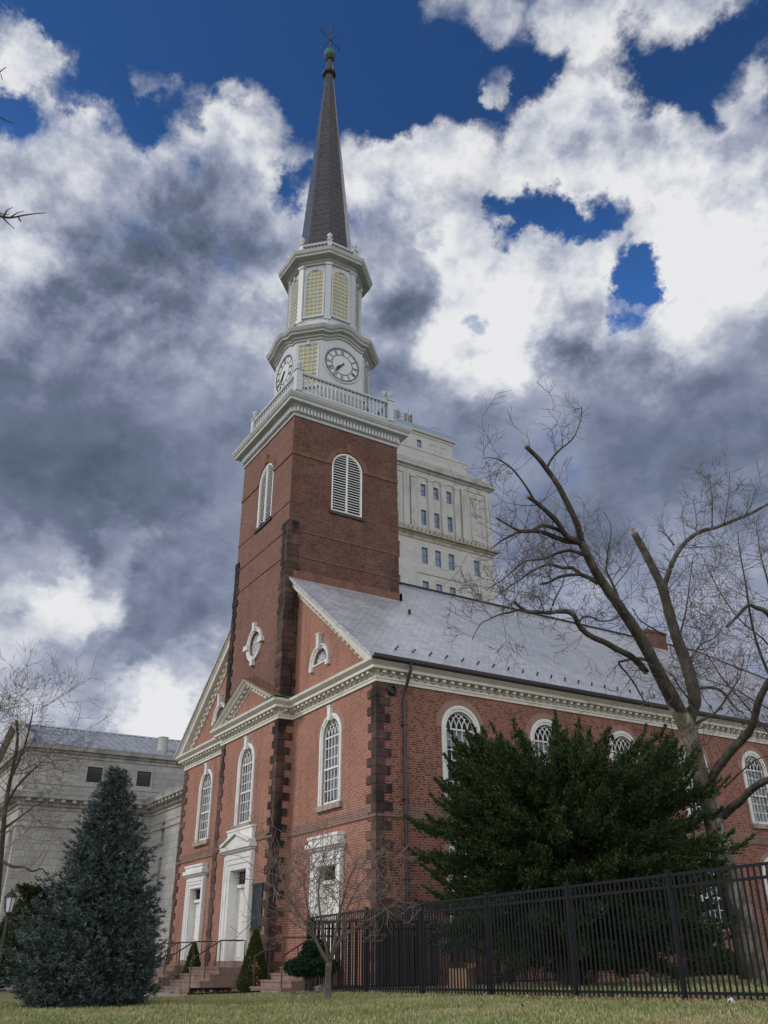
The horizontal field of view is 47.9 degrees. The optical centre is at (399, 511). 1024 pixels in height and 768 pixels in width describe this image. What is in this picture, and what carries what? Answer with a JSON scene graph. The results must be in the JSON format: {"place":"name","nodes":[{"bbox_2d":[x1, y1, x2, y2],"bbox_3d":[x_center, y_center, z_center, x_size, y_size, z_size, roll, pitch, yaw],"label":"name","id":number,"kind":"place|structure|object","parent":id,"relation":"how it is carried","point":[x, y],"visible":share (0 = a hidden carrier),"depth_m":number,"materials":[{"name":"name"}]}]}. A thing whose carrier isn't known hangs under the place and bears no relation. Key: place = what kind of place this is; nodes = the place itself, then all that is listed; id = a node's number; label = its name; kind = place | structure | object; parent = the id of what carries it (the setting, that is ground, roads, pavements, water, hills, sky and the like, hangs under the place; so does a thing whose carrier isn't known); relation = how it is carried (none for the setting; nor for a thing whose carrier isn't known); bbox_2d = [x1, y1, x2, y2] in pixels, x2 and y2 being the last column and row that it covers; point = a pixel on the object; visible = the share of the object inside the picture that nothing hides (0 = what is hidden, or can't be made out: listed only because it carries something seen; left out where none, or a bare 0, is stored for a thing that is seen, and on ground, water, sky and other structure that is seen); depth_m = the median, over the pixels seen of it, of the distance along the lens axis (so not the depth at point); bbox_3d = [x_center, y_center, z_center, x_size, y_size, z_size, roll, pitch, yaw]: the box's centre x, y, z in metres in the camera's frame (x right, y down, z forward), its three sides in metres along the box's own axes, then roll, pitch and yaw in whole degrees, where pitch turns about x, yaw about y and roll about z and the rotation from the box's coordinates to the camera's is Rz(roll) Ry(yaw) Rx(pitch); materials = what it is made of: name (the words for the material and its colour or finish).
{"place":"outdoors","nodes":[
{"label":"outdoors","id":0,"kind":"place"},
{"bbox_2d":[0,987,185,996],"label":"path","id":1,"kind":"structure","parent":0,"point":[163,994],"depth_m":32.13,"materials":[{"name":"concrete"}]},
{"bbox_2d":[0,977,767,1023],"bbox_3d":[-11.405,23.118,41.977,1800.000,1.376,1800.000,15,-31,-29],"label":"ground","id":2,"kind":"structure","parent":0,"point":[4,996],"depth_m":12.68,"materials":[{"name":"plant"}]},
{"bbox_2d":[0,888,17,966],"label":"street lamp","id":3,"kind":"object","parent":2,"relation":"on","point":[11,897],"visible":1,"depth_m":30.51,"materials":[{"name":"black metal"}]},
{"bbox_2d":[0,909,17,990],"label":"edge shrub","id":4,"kind":"object","parent":2,"relation":"on","point":[2,973],"visible":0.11,"depth_m":38.13,"materials":[{"name":"green plant"}]},
{"bbox_2d":[0,67,45,228],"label":"overhanging tree","id":5,"kind":"object","parent":2,"relation":"on","point":[3,216],"visible":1,"depth_m":16.99,"materials":[{"name":"brown plant"}]},
{"bbox_2d":[0,881,54,994],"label":"dark evergreen tree","id":6,"kind":"object","parent":2,"relation":"on","point":[25,892],"visible":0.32,"depth_m":34.83,"materials":[{"name":"green plant"}]},
{"bbox_2d":[0,639,120,898],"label":"bare street tree","id":7,"kind":"object","parent":2,"relation":"on","point":[8,798],"visible":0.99,"depth_m":35.95,"materials":[{"name":"brown plant"}]},
{"bbox_2d":[0,764,173,1009],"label":"blue spruce","id":8,"kind":"object","parent":2,"relation":"on","point":[90,942],"visible":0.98,"depth_m":16.27,"materials":[{"name":"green plant"}]},
{"bbox_2d":[0,717,184,970],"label":"courthouse","id":9,"kind":"structure","parent":2,"relation":"on","point":[152,767],"depth_m":61.46,"materials":[{"name":"stone"}]},
{"bbox_2d":[84,765,104,783],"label":"window","id":10,"kind":"structure","parent":9,"relation":"in","point":[92,777],"depth_m":62.99,"materials":[{"name":"black glass"}]},
{"bbox_2d":[116,768,129,783],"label":"window","id":11,"kind":"structure","parent":9,"relation":"in","point":[125,769],"depth_m":64.26,"materials":[{"name":"black"}]},
{"bbox_2d":[134,769,152,787],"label":"window","id":12,"kind":"structure","parent":9,"relation":"in","point":[142,779],"depth_m":64.74,"materials":[{"name":"black glass"}]},
{"bbox_2d":[161,958,184,983],"bbox_3d":[-9.504,19.913,37.200,1.583,1.344,1.478,15,-31,-29],"label":"dry shrub","id":13,"kind":"object","parent":2,"relation":"on","point":[175,976],"visible":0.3,"depth_m":37.09,"materials":[{"name":"brown plant"}]},
{"bbox_2d":[179,942,200,979],"bbox_3d":[-8.601,18.911,35.962,1.092,1.826,1.107,15,-31,-29],"label":"dwarf spruce","id":14,"kind":"object","parent":2,"relation":"on","point":[196,960],"visible":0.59,"depth_m":36.00,"materials":[{"name":"green plant"}]},
{"bbox_2d":[189,800,424,998],"bbox_3d":[-1.812,7.640,17.098,4.802,3.893,3.148,2,-27,-5],"label":"young bare tree","id":15,"kind":"object","parent":2,"relation":"on","point":[327,958],"visible":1,"depth_m":17.29,"materials":[{"name":"brown plant"}]},
{"bbox_2d":[283,936,340,992],"bbox_3d":[-2.256,11.659,22.177,1.547,1.362,1.041,-8,-28,14],"label":"topiary shrub","id":16,"kind":"object","parent":2,"relation":"on","point":[308,961],"visible":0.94,"depth_m":22.01,"materials":[{"name":"green plant"}]},
{"bbox_2d":[313,984,323,993],"bbox_3d":[-1.887,11.680,21.092,0.410,0.203,0.747,8,-38,19],"label":"boulder","id":17,"kind":"object","parent":2,"relation":"on","point":[319,989],"visible":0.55,"depth_m":20.89,"materials":[{"name":"stone"}]},
{"bbox_2d":[311,919,437,990],"bbox_3d":[-1.412,13.312,25.434,4.284,2.295,3.024,15,-31,-29],"label":"iron side fence","id":18,"kind":"object","parent":2,"relation":"on","point":[391,955],"visible":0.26,"depth_m":25.07,"materials":[{"name":"black metal"}]},
{"bbox_2d":[393,410,498,603],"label":"office tower","id":19,"kind":"structure","parent":2,"relation":"on","point":[438,527],"depth_m":119.19,"materials":[{"name":"stone"}]},
{"bbox_2d":[420,484,424,496],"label":"window","id":20,"kind":"structure","parent":19,"relation":"in","point":[422,487],"depth_m":119.63,"materials":[{"name":"blue glass"}]},
{"bbox_2d":[421,510,425,524],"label":"window","id":21,"kind":"structure","parent":19,"relation":"in","point":[423,513],"depth_m":117.66,"materials":[{"name":"blue glass"}]},
{"bbox_2d":[422,548,426,563],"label":"window","id":22,"kind":"structure","parent":19,"relation":"in","point":[424,551],"depth_m":115.10,"materials":[{"name":"blue glass"}]},
{"bbox_2d":[433,488,437,499],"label":"window","id":23,"kind":"structure","parent":19,"relation":"in","point":[435,491],"depth_m":120.68,"materials":[{"name":"blue glass"}]},
{"bbox_2d":[434,514,438,528],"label":"window","id":24,"kind":"structure","parent":19,"relation":"in","point":[436,517],"depth_m":118.75,"materials":[{"name":"blue glass"}]},
{"bbox_2d":[435,551,440,566],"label":"window","id":25,"kind":"structure","parent":19,"relation":"in","point":[437,554],"depth_m":116.12,"materials":[{"name":"blue glass"}]},
{"bbox_2d":[436,584,441,590],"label":"window","id":26,"kind":"structure","parent":19,"relation":"in","point":[438,587],"depth_m":114.26,"materials":[{"name":"blue glass"}]},
{"bbox_2d":[446,492,450,503],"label":"window","id":27,"kind":"structure","parent":19,"relation":"in","point":[448,496],"depth_m":121.72,"materials":[{"name":"blue glass"}]},
{"bbox_2d":[447,517,451,531],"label":"window","id":28,"kind":"structure","parent":19,"relation":"in","point":[449,520],"depth_m":119.83,"materials":[{"name":"blue glass"}]},
{"bbox_2d":[448,554,453,570],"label":"window","id":29,"kind":"structure","parent":19,"relation":"in","point":[451,558],"depth_m":117.23,"materials":[{"name":"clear glass"}]},
{"bbox_2d":[474,561,479,576],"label":"window","id":30,"kind":"structure","parent":19,"relation":"in","point":[476,569],"depth_m":119.26,"materials":[{"name":"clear glass"}]},
{"bbox_2d":[149,24,767,993],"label":"church","id":31,"kind":"structure","parent":2,"relation":"on","point":[345,684],"depth_m":39.18,"materials":[{"name":"brick"}]},
{"bbox_2d":[159,942,180,963],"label":"handrail","id":32,"kind":"object","parent":31,"relation":"on","point":[173,943],"visible":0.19,"depth_m":40.87,"materials":[{"name":"metal"}]},
{"bbox_2d":[156,942,196,973],"bbox_3d":[-10.060,20.162,38.605,1.983,1.656,0.049,15,-31,-29],"label":"handrail","id":33,"kind":"object","parent":31,"relation":"on","point":[169,948],"visible":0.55,"depth_m":38.73,"materials":[{"name":"metal"}]},
{"bbox_2d":[163,941,216,985],"bbox_3d":[-8.432,18.286,34.940,2.133,1.626,0.049,15,-31,-29],"label":"handrail","id":34,"kind":"object","parent":31,"relation":"on","point":[192,955],"visible":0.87,"depth_m":34.99,"materials":[{"name":"metal"}]},
{"bbox_2d":[179,863,208,964],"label":"doorway","id":35,"kind":"structure","parent":31,"relation":"in","point":[196,874],"depth_m":41.18,"materials":[{"name":"white paint"}]},
{"bbox_2d":[192,762,212,846],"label":"window","id":36,"kind":"structure","parent":31,"relation":"in","point":[209,783],"depth_m":43.24,"materials":[{"name":"white paint"}]},
{"bbox_2d":[189,940,245,987],"bbox_3d":[-6.882,17.155,32.766,2.133,1.626,0.049,15,-31,-29],"label":"handrail","id":37,"kind":"object","parent":31,"relation":"on","point":[206,955],"visible":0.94,"depth_m":32.75,"materials":[{"name":"metal"}]},
{"bbox_2d":[211,693,224,726],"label":"lunette window","id":38,"kind":"structure","parent":31,"relation":"in","point":[220,704],"depth_m":44.49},
{"bbox_2d":[216,824,256,966],"bbox_3d":[-6.640,15.903,35.790,0.830,5.240,3.180,15,-31,-29],"label":"doorway","id":39,"kind":"structure","parent":31,"relation":"in","point":[241,841],"depth_m":35.94,"materials":[{"name":"white paint"}]},
{"bbox_2d":[231,736,254,829],"bbox_3d":[-6.657,11.870,37.876,0.522,3.920,1.940,16,-31,-29],"label":"window","id":40,"kind":"structure","parent":31,"relation":"in","point":[249,783],"depth_m":38.00,"materials":[{"name":"white paint"}]},
{"bbox_2d":[243,622,263,666],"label":"round window","id":41,"kind":"structure","parent":31,"relation":"in","point":[259,638],"depth_m":40.84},
{"bbox_2d":[257,463,273,527],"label":"louvre window","id":42,"kind":"structure","parent":31,"relation":"in","point":[268,486],"depth_m":44.51,"materials":[{"name":"white wood"}]},
{"bbox_2d":[253,937,305,985],"bbox_3d":[-4.149,15.796,30.286,2.033,1.586,0.049,15,-31,-29],"label":"handrail","id":43,"kind":"object","parent":31,"relation":"on","point":[269,947],"visible":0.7,"depth_m":30.18,"materials":[{"name":"metal"}]},
{"bbox_2d":[288,277,298,327],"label":"arched lattice window","id":44,"kind":"structure","parent":31,"relation":"in","point":[294,289],"depth_m":50.88,"materials":[{"name":"white paint"}]},
{"bbox_2d":[296,341,319,388],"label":"lattice window","id":45,"kind":"structure","parent":31,"relation":"in","point":[307,353],"depth_m":47.10,"materials":[{"name":"white paint"}]},
{"bbox_2d":[281,935,336,987],"bbox_3d":[-2.974,14.938,28.636,2.033,1.586,0.049,15,-31,-29],"label":"handrail","id":46,"kind":"object","parent":31,"relation":"on","point":[297,947],"visible":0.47,"depth_m":28.48,"materials":[{"name":"metal"}]},
{"bbox_2d":[302,266,324,319],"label":"arched lattice window","id":47,"kind":"structure","parent":31,"relation":"in","point":[314,285],"depth_m":49.92,"materials":[{"name":"white paint"}]},
{"bbox_2d":[309,632,329,673],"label":"lunette window","id":48,"kind":"structure","parent":31,"relation":"in","point":[324,656],"depth_m":36.16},
{"bbox_2d":[305,831,345,965],"bbox_3d":[-2.432,13.912,31.023,1.010,4.290,2.610,15,-31,-29],"label":"doorway","id":49,"kind":"structure","parent":31,"relation":"in","point":[318,848],"depth_m":31.33,"materials":[{"name":"white paint"}]},
{"bbox_2d":[315,705,341,812],"bbox_3d":[-2.445,9.485,33.316,0.800,3.920,1.940,15,-31,-29],"label":"window","id":50,"kind":"structure","parent":31,"relation":"in","point":[334,759],"depth_m":33.32,"materials":[{"name":"white paint"}]},
{"bbox_2d":[330,269,350,324],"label":"arched lattice window","id":51,"kind":"structure","parent":31,"relation":"in","point":[340,282],"depth_m":50.16,"materials":[{"name":"white paint"}]},
{"bbox_2d":[331,454,361,517],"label":"louvre window","id":52,"kind":"structure","parent":31,"relation":"in","point":[345,490],"depth_m":43.64,"materials":[{"name":"white wood"}]},
{"bbox_2d":[355,284,359,332],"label":"arched lattice window","id":53,"kind":"structure","parent":31,"relation":"in","point":[357,303],"depth_m":51.60,"materials":[{"name":"white paint"}]},
{"bbox_2d":[362,358,369,411],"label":"lattice window","id":54,"kind":"structure","parent":31,"relation":"in","point":[366,373],"depth_m":48.87,"materials":[{"name":"white paint"}]},
{"bbox_2d":[447,844,466,920],"bbox_3d":[2.215,13.145,30.623,1.710,2.981,0.805,15,-31,-29],"label":"window","id":55,"kind":"structure","parent":31,"relation":"in","point":[452,847],"depth_m":30.41,"materials":[{"name":"white paint"}]},
{"bbox_2d":[441,706,480,800],"bbox_3d":[2.176,9.184,32.619,1.940,3.551,0.860,15,-31,-29],"label":"window","id":56,"kind":"structure","parent":31,"relation":"in","point":[452,717],"depth_m":32.90,"materials":[{"name":"white paint"}]},
{"bbox_2d":[530,719,560,764],"bbox_3d":[5.795,10.156,34.729,1.800,3.451,0.805,15,-31,-29],"label":"window","id":57,"kind":"structure","parent":31,"relation":"in","point":[537,733],"depth_m":34.98,"materials":[{"name":"white paint"}]},
{"bbox_2d":[608,731,639,765],"bbox_3d":[9.429,11.162,36.796,1.800,3.451,0.805,15,-31,-29],"label":"window","id":58,"kind":"structure","parent":31,"relation":"in","point":[618,743],"depth_m":37.27,"materials":[{"name":"white paint"}]},
{"bbox_2d":[678,744,707,823],"bbox_3d":[13.078,12.202,38.819,1.940,3.551,0.860,15,-31,-29],"label":"window","id":59,"kind":"structure","parent":31,"relation":"in","point":[684,753],"depth_m":38.87,"materials":[{"name":"white paint"}]},
{"bbox_2d":[699,854,729,931],"bbox_3d":[13.132,16.196,36.780,1.890,3.081,0.860,15,-31,-29],"label":"window","id":60,"kind":"structure","parent":31,"relation":"in","point":[706,894],"depth_m":36.48,"materials":[{"name":"white paint"}]},
{"bbox_2d":[741,751,767,829],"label":"window","id":61,"kind":"structure","parent":31,"relation":"in","point":[755,808],"depth_m":40.73,"materials":[{"name":"white paint"}]},
{"bbox_2d":[762,857,767,900],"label":"window","id":62,"kind":"structure","parent":31,"relation":"in","point":[766,860],"depth_m":38.52,"materials":[{"name":"white paint"}]},
{"bbox_2d":[446,962,475,988],"bbox_3d":[1.568,11.639,21.635,0.520,0.640,0.740,-15,-30,25],"label":"utility box","id":63,"kind":"object","parent":2,"relation":"on","point":[462,975],"visible":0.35,"depth_m":21.48,"materials":[{"name":"beige metal"}]},
{"bbox_2d":[177,987,765,1023],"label":"fallen leaves","id":64,"kind":"object","parent":2,"relation":"on","point":[747,1000],"depth_m":13.94,"materials":[{"name":"brown plant"}]},
{"bbox_2d":[451,935,560,985],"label":"shrub","id":65,"kind":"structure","parent":2,"relation":"on","point":[501,969],"depth_m":27.12,"materials":[{"name":"plant"}]},
{"bbox_2d":[297,975,767,1001],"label":"churchyard grass","id":66,"kind":"structure","parent":2,"relation":"on","point":[697,983],"depth_m":20.61,"materials":[{"name":"plant"}]},
{"bbox_2d":[305,862,767,1000],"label":"iron fence","id":67,"kind":"object","parent":2,"relation":"on","point":[366,964],"visible":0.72,"depth_m":15.81,"materials":[{"name":"black metal"}]},
{"bbox_2d":[401,709,756,986],"bbox_3d":[4.889,9.188,24.172,8.797,7.386,9.595,15,-31,-29],"label":"yew tree","id":68,"kind":"object","parent":2,"relation":"on","point":[557,820],"visible":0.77,"depth_m":22.06,"materials":[{"name":"green plant"}]},
{"bbox_2d":[437,382,767,980],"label":"sycamore tree","id":69,"kind":"object","parent":2,"relation":"on","point":[684,718],"visible":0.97,"depth_m":24.83,"materials":[{"name":"brown plant"}]},
{"bbox_2d":[627,480,767,810],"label":"bare tree","id":70,"kind":"object","parent":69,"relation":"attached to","point":[748,605],"visible":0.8,"depth_m":32.98,"materials":[{"name":"brown plant"}]},
{"bbox_2d":[686,946,737,976],"bbox_3d":[12.155,17.384,33.291,2.318,1.302,2.020,15,-31,-29],"label":"round shrub","id":71,"kind":"object","parent":2,"relation":"on","point":[712,965],"visible":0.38,"depth_m":32.84,"materials":[{"name":"green plant"}]},
{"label":"flower bed","id":72,"kind":"structure","parent":2,"relation":"on","visible":0},
{"bbox_2d":[170,989,236,994],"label":"bed leaves","id":73,"kind":"object","parent":72,"relation":"on","point":[198,991],"visible":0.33,"depth_m":30.97,"materials":[{"name":"brown plant"}]},
{"bbox_2d":[188,987,259,994],"bbox_3d":[-6.559,16.765,30.101,2.414,0.190,4.704,10,-29,-20],"label":"bed edging","id":74,"kind":"object","parent":72,"relation":"on","point":[217,990],"visible":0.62,"depth_m":28.79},
{"bbox_2d":[222,959,269,990],"bbox_3d":[-5.551,16.953,31.363,1.503,1.308,1.645,15,-31,-29],"label":"dry shrub","id":75,"kind":"object","parent":72,"relation":"on","point":[237,978],"visible":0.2,"depth_m":31.35,"materials":[{"name":"brown plant"}]},
{"bbox_2d":[236,929,268,990],"bbox_3d":[-5.135,15.864,30.485,1.215,2.090,1.181,15,-31,-29],"label":"dwarf spruce","id":76,"kind":"object","parent":72,"relation":"on","point":[255,944],"visible":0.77,"depth_m":30.32,"materials":[{"name":"green plant"}]},
{"bbox_2d":[0,0,767,745],"label":"sky","id":77,"kind":"structure","parent":0,"point":[571,195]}
]}

